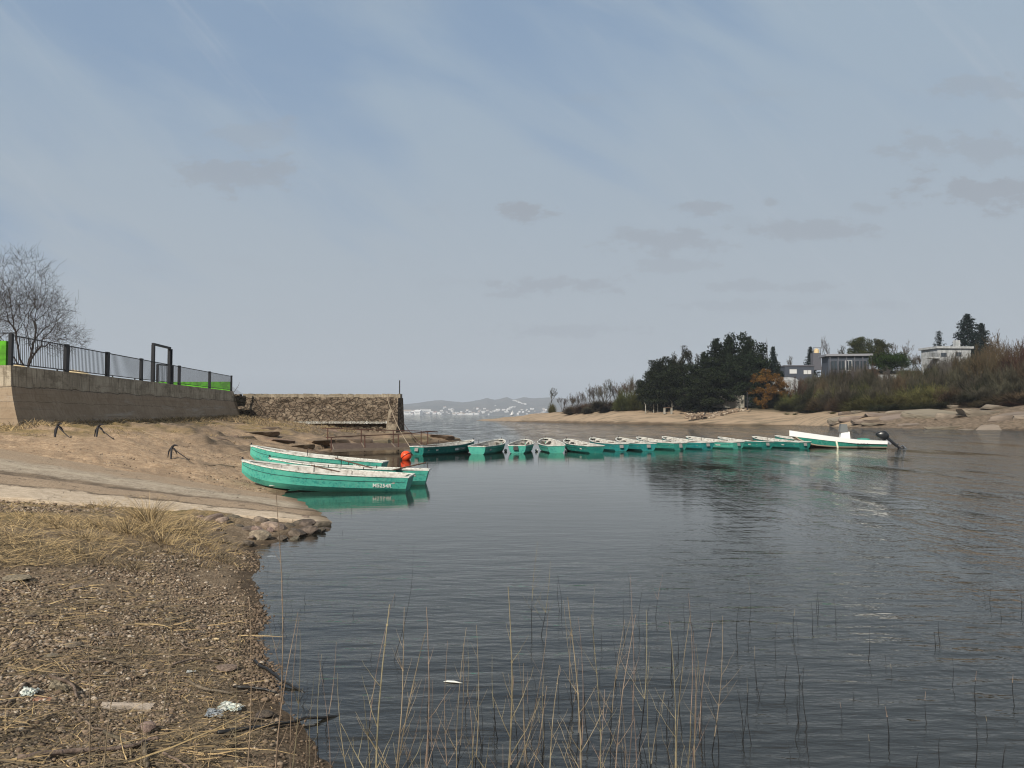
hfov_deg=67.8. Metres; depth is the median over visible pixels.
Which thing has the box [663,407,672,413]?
stone gate
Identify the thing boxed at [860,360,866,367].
window
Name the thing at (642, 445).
rowing boat
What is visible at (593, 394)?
bare tree
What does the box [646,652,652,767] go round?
dry stalk
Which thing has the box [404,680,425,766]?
dry stalk
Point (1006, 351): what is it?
bare tree
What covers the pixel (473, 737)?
dry stalk
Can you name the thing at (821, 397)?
shrub
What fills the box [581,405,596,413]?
shrub
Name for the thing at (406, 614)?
dry stalk
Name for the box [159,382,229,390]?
green parapet
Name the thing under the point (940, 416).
granite slab
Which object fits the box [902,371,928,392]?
shrub
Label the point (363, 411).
stone jetty
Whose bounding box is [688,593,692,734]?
dry stalk
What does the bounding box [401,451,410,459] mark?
buoy
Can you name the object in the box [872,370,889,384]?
shrub
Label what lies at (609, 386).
bare tree
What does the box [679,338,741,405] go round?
conifer
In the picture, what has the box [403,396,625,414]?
hills
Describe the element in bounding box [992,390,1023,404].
shrub
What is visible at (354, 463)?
oar
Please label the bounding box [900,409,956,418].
granite slab
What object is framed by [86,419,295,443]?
weeds
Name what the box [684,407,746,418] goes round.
riprap stones
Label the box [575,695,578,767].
dry stalk
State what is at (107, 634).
stone
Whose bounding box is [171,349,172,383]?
metal pole
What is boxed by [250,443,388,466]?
rowing boat
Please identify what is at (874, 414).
granite slab
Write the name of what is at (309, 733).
dry stalk
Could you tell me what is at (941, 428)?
granite slab
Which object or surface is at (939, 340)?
cypress
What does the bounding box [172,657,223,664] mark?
driftwood stick
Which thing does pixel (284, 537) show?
rock
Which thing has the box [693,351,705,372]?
conifer
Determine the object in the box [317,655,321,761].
dry stalk
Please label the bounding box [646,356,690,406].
evergreen tree
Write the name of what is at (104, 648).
driftwood stick
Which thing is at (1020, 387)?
shrub
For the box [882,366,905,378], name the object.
bare tree
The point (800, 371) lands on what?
slate house
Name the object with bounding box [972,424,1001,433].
granite slab
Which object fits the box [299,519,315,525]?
rock
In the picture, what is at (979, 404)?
shrub
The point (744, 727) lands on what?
dry stalk
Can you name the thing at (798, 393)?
shrub
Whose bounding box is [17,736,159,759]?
driftwood stick
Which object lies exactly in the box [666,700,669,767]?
dry stalk
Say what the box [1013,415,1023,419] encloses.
granite slab
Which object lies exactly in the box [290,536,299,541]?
rock
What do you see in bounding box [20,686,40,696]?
plastic scrap
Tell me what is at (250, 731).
dry stalk
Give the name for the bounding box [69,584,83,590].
stone
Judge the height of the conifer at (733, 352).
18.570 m
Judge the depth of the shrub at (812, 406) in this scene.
162.59 m
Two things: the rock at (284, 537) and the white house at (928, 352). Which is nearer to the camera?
the rock at (284, 537)
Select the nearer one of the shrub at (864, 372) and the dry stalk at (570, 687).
the dry stalk at (570, 687)
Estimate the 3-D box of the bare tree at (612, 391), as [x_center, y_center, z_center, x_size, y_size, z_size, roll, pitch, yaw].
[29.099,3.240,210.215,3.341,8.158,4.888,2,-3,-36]
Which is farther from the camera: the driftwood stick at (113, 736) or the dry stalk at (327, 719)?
the driftwood stick at (113, 736)
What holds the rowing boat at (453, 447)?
on the lake water
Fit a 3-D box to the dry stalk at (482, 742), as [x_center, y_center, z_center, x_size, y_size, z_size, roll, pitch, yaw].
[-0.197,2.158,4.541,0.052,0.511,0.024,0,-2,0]
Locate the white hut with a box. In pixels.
[770,377,797,395]
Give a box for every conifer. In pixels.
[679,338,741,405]
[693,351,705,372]
[722,336,748,379]
[743,336,757,353]
[768,346,780,375]
[803,347,820,376]
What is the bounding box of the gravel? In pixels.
[0,548,327,767]
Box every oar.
[311,465,340,471]
[335,458,372,467]
[391,462,425,470]
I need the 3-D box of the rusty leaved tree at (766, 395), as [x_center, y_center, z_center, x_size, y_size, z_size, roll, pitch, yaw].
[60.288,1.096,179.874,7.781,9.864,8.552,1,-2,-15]
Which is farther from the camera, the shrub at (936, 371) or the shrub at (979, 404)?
the shrub at (936, 371)
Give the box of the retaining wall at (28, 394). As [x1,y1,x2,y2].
[0,365,239,425]
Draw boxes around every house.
[404,410,410,414]
[414,410,422,414]
[779,365,814,380]
[818,354,872,375]
[918,340,973,373]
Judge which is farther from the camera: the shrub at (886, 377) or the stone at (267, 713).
the shrub at (886, 377)
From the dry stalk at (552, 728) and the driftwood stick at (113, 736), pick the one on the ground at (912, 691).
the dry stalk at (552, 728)
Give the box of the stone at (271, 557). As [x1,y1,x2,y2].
[264,555,279,558]
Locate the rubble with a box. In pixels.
[26,433,238,497]
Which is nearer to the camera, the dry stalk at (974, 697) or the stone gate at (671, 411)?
the dry stalk at (974, 697)
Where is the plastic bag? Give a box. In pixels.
[217,701,243,710]
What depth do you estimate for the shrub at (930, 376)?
148.32 m
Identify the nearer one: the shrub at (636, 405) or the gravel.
the gravel
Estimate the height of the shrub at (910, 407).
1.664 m
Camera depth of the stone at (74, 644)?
6.02 m
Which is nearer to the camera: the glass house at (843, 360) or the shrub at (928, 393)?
the shrub at (928, 393)
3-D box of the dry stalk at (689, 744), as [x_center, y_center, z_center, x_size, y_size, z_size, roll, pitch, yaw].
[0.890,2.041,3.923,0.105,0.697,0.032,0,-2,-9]
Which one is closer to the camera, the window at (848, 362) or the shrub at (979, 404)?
the shrub at (979, 404)
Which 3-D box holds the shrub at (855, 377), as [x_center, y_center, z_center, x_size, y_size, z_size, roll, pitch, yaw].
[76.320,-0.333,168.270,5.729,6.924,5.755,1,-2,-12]
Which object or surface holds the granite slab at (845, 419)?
on the ground at (912, 691)
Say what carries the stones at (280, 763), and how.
on the ground at (912, 691)
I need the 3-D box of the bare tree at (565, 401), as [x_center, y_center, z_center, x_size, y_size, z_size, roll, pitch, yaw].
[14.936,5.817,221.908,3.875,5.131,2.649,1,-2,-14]
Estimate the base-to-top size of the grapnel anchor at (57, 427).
0.517 m
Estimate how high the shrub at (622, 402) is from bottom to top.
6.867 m
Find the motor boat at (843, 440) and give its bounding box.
[789,424,905,449]
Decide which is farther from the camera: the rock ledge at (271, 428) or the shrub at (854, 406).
the shrub at (854, 406)
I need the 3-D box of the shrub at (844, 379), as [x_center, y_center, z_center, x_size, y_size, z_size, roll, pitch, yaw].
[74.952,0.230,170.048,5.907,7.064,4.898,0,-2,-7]
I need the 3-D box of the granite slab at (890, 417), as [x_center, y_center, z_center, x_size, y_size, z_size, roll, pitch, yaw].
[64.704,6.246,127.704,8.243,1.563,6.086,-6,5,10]
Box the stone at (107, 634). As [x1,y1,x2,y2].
[102,633,112,636]
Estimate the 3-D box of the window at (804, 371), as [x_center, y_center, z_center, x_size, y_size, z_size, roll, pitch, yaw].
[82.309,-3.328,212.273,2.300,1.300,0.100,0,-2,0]
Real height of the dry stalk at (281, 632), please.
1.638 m
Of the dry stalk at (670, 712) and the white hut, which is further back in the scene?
the white hut
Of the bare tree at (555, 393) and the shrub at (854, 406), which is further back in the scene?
the bare tree at (555, 393)
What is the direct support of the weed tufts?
on the ground at (912, 691)
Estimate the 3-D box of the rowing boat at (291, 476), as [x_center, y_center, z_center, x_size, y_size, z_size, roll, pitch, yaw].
[-5.325,2.620,21.755,4.981,0.853,1.488,2,-1,3]
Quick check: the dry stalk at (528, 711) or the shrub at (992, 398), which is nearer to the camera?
the dry stalk at (528, 711)
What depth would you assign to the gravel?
6.47 m
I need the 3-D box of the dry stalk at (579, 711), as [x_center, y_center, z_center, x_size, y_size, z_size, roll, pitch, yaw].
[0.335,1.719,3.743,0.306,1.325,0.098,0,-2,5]
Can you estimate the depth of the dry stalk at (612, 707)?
4.72 m
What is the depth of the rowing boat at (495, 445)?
42.27 m
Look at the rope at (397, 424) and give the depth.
51.89 m
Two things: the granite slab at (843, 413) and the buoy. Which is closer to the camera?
the buoy
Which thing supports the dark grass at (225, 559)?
on the ground at (912, 691)
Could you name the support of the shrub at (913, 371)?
on the ground at (912, 691)
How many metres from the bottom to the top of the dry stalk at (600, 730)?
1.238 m
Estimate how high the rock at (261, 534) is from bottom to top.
0.214 m
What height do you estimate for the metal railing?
1.240 m
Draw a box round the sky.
[0,0,1023,403]
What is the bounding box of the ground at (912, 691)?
[0,369,1023,767]
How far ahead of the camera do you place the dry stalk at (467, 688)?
5.48 m
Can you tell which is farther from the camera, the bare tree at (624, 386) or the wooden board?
the bare tree at (624, 386)
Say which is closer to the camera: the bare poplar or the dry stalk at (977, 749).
the dry stalk at (977, 749)
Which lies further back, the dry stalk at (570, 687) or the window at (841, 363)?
the window at (841, 363)
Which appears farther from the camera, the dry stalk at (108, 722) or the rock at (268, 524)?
the rock at (268, 524)
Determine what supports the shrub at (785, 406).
on the ground at (912, 691)
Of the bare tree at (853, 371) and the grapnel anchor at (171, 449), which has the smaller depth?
the grapnel anchor at (171, 449)
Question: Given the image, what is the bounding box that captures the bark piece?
[48,679,72,691]
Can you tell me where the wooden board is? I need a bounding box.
[101,702,154,711]
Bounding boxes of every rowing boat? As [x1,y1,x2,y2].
[241,457,414,491]
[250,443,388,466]
[268,455,430,484]
[409,438,474,454]
[468,437,505,453]
[508,438,533,453]
[537,436,564,452]
[563,437,604,452]
[589,437,629,450]
[615,436,656,450]
[636,435,687,449]
[662,436,714,449]
[686,435,744,449]
[718,435,773,448]
[752,436,811,448]
[775,434,794,439]
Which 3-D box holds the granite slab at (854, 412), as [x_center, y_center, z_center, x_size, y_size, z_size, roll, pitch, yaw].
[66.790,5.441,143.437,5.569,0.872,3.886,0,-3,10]
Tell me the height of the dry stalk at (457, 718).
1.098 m
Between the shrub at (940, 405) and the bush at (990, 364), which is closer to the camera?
the shrub at (940, 405)
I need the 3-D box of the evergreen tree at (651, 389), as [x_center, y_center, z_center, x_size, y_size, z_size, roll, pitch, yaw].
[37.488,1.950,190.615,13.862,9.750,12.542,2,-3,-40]
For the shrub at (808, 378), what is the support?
on the ground at (912, 691)
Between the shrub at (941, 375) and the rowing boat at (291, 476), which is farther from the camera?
the shrub at (941, 375)
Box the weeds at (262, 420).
[210,415,356,438]
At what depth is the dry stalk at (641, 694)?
4.95 m
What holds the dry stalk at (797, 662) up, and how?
in the lake water
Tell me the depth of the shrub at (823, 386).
173.92 m
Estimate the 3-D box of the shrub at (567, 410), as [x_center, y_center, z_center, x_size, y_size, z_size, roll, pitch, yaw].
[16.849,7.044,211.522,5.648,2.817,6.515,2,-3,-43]
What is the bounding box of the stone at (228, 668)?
[216,664,237,671]
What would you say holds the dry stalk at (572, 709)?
on the ground at (912, 691)
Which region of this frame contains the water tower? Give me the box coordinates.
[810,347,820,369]
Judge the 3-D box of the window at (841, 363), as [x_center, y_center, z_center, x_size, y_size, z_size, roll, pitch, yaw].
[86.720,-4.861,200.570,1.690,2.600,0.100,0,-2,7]
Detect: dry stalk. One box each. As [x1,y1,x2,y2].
[78,554,90,767]
[103,660,119,767]
[140,683,151,767]
[157,579,180,723]
[194,723,197,767]
[217,598,244,767]
[241,614,297,767]
[245,601,272,767]
[269,493,284,767]
[272,621,313,767]
[288,643,302,767]
[304,682,314,767]
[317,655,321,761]
[318,654,339,767]
[325,653,335,732]
[336,673,352,767]
[341,604,423,767]
[358,629,420,767]
[364,702,372,767]
[367,594,394,745]
[392,550,413,665]
[397,632,429,767]
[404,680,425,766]
[408,607,450,767]
[425,632,483,767]
[425,641,466,767]
[427,678,430,763]
[431,685,445,767]
[446,643,474,767]
[464,653,471,721]
[465,588,540,767]
[467,684,473,763]
[471,625,485,767]
[472,703,477,761]
[477,706,482,767]
[488,679,522,767]
[494,695,500,751]
[508,674,522,766]
[516,663,543,767]
[518,656,524,765]
[519,686,546,767]
[522,544,544,640]
[522,607,551,760]
[524,665,566,767]
[527,671,538,749]
[535,666,545,758]
[536,574,552,642]
[536,684,547,767]
[537,707,548,767]
[549,597,608,767]
[553,615,620,767]
[563,600,584,733]
[564,660,578,745]
[566,635,575,722]
[568,692,609,766]
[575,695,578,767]
[578,619,582,749]
[584,693,591,755]
[590,615,646,767]
[598,621,624,767]
[608,610,632,734]
[611,685,639,767]
[618,579,640,767]
[618,683,625,767]
[626,613,648,758]
[636,721,647,767]
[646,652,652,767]
[651,618,699,767]
[651,632,684,767]
[651,693,664,766]
[655,703,658,760]
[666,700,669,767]
[669,621,683,685]
[675,637,678,672]
[679,668,684,743]
[683,661,698,764]
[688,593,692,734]
[688,722,690,767]
[691,648,701,754]
[692,635,711,767]
[699,624,712,741]
[700,616,742,766]
[710,698,718,767]
[728,609,739,657]
[733,690,743,751]
[738,690,747,754]
[745,684,753,755]
[754,658,766,709]
[787,627,804,689]
[792,682,799,750]
[795,671,809,737]
[885,707,888,756]
[974,671,976,715]
[975,729,977,767]
[1012,679,1016,714]
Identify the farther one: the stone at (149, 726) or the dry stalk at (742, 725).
the dry stalk at (742, 725)
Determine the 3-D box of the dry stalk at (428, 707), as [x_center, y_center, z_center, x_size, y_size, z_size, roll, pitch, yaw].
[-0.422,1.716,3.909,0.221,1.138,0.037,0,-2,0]
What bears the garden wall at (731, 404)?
on the ground at (912, 691)
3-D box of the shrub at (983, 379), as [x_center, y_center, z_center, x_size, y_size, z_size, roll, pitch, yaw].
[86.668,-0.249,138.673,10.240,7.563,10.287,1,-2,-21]
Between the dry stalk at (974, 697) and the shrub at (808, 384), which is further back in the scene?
the shrub at (808, 384)
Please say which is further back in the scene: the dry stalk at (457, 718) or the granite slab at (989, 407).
the granite slab at (989, 407)
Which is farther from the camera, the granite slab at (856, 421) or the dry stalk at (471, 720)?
the granite slab at (856, 421)
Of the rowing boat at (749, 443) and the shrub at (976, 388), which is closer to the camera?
the rowing boat at (749, 443)
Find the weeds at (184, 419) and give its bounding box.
[0,414,248,430]
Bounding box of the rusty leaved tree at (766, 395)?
[748,368,784,408]
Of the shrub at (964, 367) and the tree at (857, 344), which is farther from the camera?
the tree at (857, 344)
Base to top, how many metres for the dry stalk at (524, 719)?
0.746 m
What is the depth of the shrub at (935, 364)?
162.30 m
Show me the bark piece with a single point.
(56, 685)
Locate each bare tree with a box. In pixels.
[0,239,94,366]
[0,278,33,337]
[549,388,557,402]
[556,397,569,411]
[569,394,579,405]
[575,392,588,403]
[585,382,604,400]
[594,383,615,401]
[604,379,612,399]
[610,382,623,399]
[611,378,635,398]
[625,376,635,392]
[770,377,793,399]
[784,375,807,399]
[837,345,845,353]
[851,363,864,376]
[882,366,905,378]
[888,341,913,369]
[903,364,928,379]
[908,355,921,370]
[938,355,952,374]
[950,349,970,372]
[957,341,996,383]
[980,328,1020,359]
[995,336,1023,360]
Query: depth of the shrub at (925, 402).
135.40 m
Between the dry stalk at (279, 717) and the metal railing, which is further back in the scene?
the metal railing
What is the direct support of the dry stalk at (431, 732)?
on the ground at (912, 691)
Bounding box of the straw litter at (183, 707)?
[0,538,285,767]
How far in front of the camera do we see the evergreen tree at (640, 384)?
197.92 m
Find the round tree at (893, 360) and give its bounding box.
[866,352,912,373]
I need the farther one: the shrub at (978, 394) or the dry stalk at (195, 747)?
the shrub at (978, 394)
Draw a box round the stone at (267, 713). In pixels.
[256,710,273,717]
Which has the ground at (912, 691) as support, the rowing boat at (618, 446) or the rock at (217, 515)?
the rock at (217, 515)
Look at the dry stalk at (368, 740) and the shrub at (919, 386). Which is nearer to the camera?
the dry stalk at (368, 740)
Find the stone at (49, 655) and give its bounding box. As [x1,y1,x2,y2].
[43,653,59,658]
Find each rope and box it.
[124,423,233,466]
[387,398,409,445]
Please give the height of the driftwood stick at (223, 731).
0.200 m
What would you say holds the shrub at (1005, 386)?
on the ground at (912, 691)
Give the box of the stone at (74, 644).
[64,641,82,648]
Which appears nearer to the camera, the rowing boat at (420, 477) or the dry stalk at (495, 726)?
the dry stalk at (495, 726)
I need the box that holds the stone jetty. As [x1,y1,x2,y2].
[234,394,403,432]
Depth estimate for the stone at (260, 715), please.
5.26 m
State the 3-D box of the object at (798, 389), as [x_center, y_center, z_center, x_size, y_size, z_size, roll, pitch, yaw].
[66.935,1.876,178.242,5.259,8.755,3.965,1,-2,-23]
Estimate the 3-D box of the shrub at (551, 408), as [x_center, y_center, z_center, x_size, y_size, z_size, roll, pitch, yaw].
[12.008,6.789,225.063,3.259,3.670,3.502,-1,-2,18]
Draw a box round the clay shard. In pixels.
[33,695,51,700]
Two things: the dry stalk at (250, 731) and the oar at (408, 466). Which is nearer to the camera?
the dry stalk at (250, 731)
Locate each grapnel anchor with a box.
[54,423,70,437]
[94,424,113,438]
[167,444,189,459]
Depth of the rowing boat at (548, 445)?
43.78 m
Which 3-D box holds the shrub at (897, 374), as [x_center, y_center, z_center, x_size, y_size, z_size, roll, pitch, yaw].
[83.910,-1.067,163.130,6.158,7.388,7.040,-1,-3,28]
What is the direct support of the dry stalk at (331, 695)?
in the lake water
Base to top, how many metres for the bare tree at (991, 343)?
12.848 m
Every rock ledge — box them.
[239,435,256,439]
[244,431,279,436]
[261,427,281,429]
[264,438,294,442]
[291,444,314,449]
[302,438,335,446]
[334,438,349,442]
[347,437,373,442]
[373,439,391,442]
[384,437,416,442]
[399,435,431,440]
[424,434,454,440]
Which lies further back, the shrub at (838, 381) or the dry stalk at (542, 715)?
the shrub at (838, 381)
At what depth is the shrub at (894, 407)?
136.87 m
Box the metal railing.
[8,333,232,390]
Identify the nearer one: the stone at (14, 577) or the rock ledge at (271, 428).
the stone at (14, 577)
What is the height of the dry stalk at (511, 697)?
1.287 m
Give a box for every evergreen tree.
[633,360,668,407]
[635,373,684,410]
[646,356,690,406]
[653,363,710,408]
[668,345,698,405]
[669,369,730,411]
[682,356,749,409]
[702,354,758,395]
[717,354,772,407]
[718,331,771,384]
[747,338,771,388]
[768,358,783,377]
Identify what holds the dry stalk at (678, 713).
on the ground at (912, 691)
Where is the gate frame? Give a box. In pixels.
[151,343,170,383]
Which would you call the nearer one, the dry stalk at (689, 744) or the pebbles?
the dry stalk at (689, 744)
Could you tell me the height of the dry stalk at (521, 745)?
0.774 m
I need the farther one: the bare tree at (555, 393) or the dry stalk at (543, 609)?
the bare tree at (555, 393)
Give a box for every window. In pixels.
[789,369,796,373]
[803,370,811,373]
[831,361,837,370]
[839,361,844,369]
[845,361,851,369]
[853,360,858,369]
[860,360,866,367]
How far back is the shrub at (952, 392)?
134.43 m
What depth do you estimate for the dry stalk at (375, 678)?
5.10 m
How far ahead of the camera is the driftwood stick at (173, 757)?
4.29 m
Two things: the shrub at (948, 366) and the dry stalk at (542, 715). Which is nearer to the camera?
the dry stalk at (542, 715)
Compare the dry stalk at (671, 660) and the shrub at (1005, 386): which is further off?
the shrub at (1005, 386)
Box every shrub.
[547,403,556,412]
[560,405,576,413]
[571,402,590,412]
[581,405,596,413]
[585,398,610,409]
[595,405,614,411]
[610,388,633,410]
[624,386,646,410]
[751,393,777,408]
[768,386,788,408]
[770,400,794,410]
[773,391,801,408]
[790,389,817,409]
[792,386,807,397]
[794,402,808,411]
[802,373,817,385]
[803,395,828,410]
[805,375,817,387]
[805,383,816,399]
[807,377,820,390]
[813,377,828,395]
[815,383,841,409]
[816,368,828,383]
[817,382,851,405]
[821,371,836,385]
[823,395,851,411]
[826,364,843,379]
[828,374,843,390]
[832,382,868,408]
[833,397,872,411]
[836,370,851,389]
[845,364,860,382]
[847,390,893,410]
[850,369,871,389]
[851,371,868,385]
[855,363,867,376]
[859,365,877,388]
[863,360,878,376]
[864,401,887,411]
[869,375,881,392]
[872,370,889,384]
[872,392,912,405]
[874,373,895,393]
[883,401,904,410]
[888,384,929,405]
[888,385,917,398]
[891,370,916,396]
[893,364,910,376]
[897,403,930,409]
[899,367,918,383]
[899,395,942,408]
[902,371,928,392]
[903,361,924,377]
[908,378,929,393]
[908,383,948,402]
[919,399,953,408]
[921,369,937,390]
[922,364,933,381]
[925,352,942,374]
[928,362,949,381]
[929,385,960,403]
[932,364,951,389]
[937,357,956,372]
[938,364,972,388]
[943,379,977,391]
[945,357,979,378]
[945,392,978,404]
[947,349,967,362]
[950,371,981,391]
[950,402,975,406]
[951,383,1000,402]
[957,377,999,393]
[959,355,992,373]
[964,342,1007,377]
[966,399,997,406]
[968,362,1013,387]
[975,379,1018,396]
[975,392,1018,403]
[985,359,1023,386]
[987,342,1020,376]
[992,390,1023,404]
[993,337,1023,376]
[997,401,1022,406]
[999,359,1023,382]
[1009,376,1023,395]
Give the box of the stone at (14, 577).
[1,574,31,581]
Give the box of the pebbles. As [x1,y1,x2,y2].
[0,433,266,512]
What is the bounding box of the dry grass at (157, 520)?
[0,494,247,562]
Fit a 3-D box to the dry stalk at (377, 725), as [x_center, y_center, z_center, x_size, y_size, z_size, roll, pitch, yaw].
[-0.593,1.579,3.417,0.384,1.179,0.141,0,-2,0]
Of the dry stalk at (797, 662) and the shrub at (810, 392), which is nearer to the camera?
the dry stalk at (797, 662)
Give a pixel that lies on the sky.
(448, 200)
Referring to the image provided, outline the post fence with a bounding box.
[644,400,682,413]
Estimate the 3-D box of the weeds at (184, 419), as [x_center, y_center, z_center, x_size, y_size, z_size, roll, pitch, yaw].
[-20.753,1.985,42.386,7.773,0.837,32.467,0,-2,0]
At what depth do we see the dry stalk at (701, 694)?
5.18 m
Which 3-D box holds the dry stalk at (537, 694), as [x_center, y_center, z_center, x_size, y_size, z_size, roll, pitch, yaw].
[0.166,1.924,4.903,0.199,1.009,0.049,0,-2,0]
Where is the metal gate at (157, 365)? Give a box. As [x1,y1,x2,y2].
[156,364,173,383]
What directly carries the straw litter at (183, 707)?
on the ground at (912, 691)
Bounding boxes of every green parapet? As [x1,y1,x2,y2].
[0,341,7,364]
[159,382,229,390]
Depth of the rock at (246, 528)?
13.29 m
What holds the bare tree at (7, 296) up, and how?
on the terrace
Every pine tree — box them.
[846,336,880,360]
[865,338,892,365]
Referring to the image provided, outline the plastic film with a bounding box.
[204,708,222,717]
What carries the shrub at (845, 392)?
on the ground at (912, 691)
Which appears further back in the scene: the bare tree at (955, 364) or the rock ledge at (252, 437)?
the bare tree at (955, 364)
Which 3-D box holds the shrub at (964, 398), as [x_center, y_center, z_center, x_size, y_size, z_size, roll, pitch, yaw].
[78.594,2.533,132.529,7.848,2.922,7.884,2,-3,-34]
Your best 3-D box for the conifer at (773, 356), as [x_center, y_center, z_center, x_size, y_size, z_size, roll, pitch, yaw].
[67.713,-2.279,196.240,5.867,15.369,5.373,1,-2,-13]
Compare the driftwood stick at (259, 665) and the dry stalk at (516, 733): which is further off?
the driftwood stick at (259, 665)
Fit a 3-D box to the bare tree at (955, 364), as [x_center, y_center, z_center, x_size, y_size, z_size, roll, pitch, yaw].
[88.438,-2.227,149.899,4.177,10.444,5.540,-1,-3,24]
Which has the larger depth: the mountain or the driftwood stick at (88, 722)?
the mountain
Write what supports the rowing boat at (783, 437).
on the lake water
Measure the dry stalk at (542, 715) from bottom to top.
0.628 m
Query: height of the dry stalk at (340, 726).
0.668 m
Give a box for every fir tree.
[951,313,986,359]
[974,323,993,349]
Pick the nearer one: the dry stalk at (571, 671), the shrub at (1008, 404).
the dry stalk at (571, 671)
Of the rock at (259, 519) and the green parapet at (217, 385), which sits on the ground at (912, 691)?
the rock at (259, 519)
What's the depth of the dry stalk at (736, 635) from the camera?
6.99 m
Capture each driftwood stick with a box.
[5,680,40,707]
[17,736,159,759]
[48,674,77,697]
[75,710,106,730]
[81,645,134,650]
[81,657,124,662]
[102,730,131,743]
[142,742,149,767]
[162,752,189,767]
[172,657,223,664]
[186,680,248,693]
[217,715,341,733]
[233,685,277,693]
[253,659,305,694]
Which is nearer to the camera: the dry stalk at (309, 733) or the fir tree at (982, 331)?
the dry stalk at (309, 733)
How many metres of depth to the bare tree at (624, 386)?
205.70 m
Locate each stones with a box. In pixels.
[0,549,283,767]
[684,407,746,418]
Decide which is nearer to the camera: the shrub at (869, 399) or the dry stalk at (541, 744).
the dry stalk at (541, 744)
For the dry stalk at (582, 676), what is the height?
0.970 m
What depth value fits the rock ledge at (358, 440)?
52.37 m
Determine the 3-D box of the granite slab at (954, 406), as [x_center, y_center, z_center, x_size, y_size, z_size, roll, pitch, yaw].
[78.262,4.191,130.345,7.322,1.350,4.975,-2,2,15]
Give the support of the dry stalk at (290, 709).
on the ground at (912, 691)
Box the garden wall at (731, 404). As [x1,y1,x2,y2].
[702,395,744,407]
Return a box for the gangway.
[322,428,437,451]
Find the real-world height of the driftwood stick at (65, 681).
0.070 m
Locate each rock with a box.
[201,513,223,521]
[215,517,228,523]
[227,514,240,517]
[242,526,251,531]
[243,540,253,546]
[249,530,271,539]
[251,525,263,529]
[252,516,268,522]
[260,521,286,530]
[266,527,273,531]
[269,518,278,521]
[277,535,287,540]
[287,529,305,536]
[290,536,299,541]
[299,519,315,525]
[299,525,317,534]
[313,521,331,526]
[317,527,325,532]
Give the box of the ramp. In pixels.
[0,449,379,528]
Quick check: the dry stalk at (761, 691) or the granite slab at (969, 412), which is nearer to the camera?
the dry stalk at (761, 691)
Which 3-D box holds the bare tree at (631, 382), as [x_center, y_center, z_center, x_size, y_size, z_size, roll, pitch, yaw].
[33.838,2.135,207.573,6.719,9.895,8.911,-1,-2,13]
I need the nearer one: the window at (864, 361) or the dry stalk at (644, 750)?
the dry stalk at (644, 750)
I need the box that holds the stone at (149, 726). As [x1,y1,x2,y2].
[140,721,155,732]
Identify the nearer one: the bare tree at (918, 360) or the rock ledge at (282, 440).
the rock ledge at (282, 440)
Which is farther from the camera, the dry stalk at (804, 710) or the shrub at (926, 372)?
the shrub at (926, 372)
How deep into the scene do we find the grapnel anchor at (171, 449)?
23.42 m
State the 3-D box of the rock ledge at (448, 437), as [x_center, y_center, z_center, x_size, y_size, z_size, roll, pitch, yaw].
[-5.879,4.294,59.746,2.607,0.686,1.755,1,-5,20]
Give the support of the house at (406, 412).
on the hills
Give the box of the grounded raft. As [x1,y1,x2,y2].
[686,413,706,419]
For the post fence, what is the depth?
187.84 m
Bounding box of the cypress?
[933,331,946,346]
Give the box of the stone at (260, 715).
[254,712,267,722]
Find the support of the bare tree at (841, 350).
on the ground at (912, 691)
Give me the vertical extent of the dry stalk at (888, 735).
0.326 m
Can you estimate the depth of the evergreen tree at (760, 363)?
188.19 m
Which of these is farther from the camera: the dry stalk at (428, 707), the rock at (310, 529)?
the rock at (310, 529)
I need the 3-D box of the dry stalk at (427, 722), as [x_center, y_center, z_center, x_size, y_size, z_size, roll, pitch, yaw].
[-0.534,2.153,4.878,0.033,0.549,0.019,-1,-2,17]
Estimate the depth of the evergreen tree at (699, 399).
178.62 m
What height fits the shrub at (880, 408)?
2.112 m
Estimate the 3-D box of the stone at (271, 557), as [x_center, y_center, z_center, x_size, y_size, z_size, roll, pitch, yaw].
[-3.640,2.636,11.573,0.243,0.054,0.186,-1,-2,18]
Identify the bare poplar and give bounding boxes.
[819,339,824,371]
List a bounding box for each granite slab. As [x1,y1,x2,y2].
[827,416,847,422]
[838,412,851,414]
[838,416,867,421]
[850,411,866,413]
[850,419,883,424]
[860,423,885,425]
[865,413,888,416]
[879,413,901,420]
[885,409,916,412]
[897,423,920,426]
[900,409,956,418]
[923,426,962,430]
[935,413,965,419]
[947,405,971,407]
[956,409,1000,416]
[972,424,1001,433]
[980,404,1010,409]
[987,412,1023,421]
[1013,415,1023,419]
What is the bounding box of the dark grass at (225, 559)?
[0,533,260,574]
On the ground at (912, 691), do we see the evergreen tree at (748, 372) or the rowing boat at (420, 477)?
the evergreen tree at (748, 372)
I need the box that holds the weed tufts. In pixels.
[0,564,259,767]
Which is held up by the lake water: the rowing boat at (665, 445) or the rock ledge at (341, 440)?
the rowing boat at (665, 445)
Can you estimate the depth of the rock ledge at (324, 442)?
45.67 m
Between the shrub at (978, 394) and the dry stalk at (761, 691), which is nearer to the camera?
the dry stalk at (761, 691)

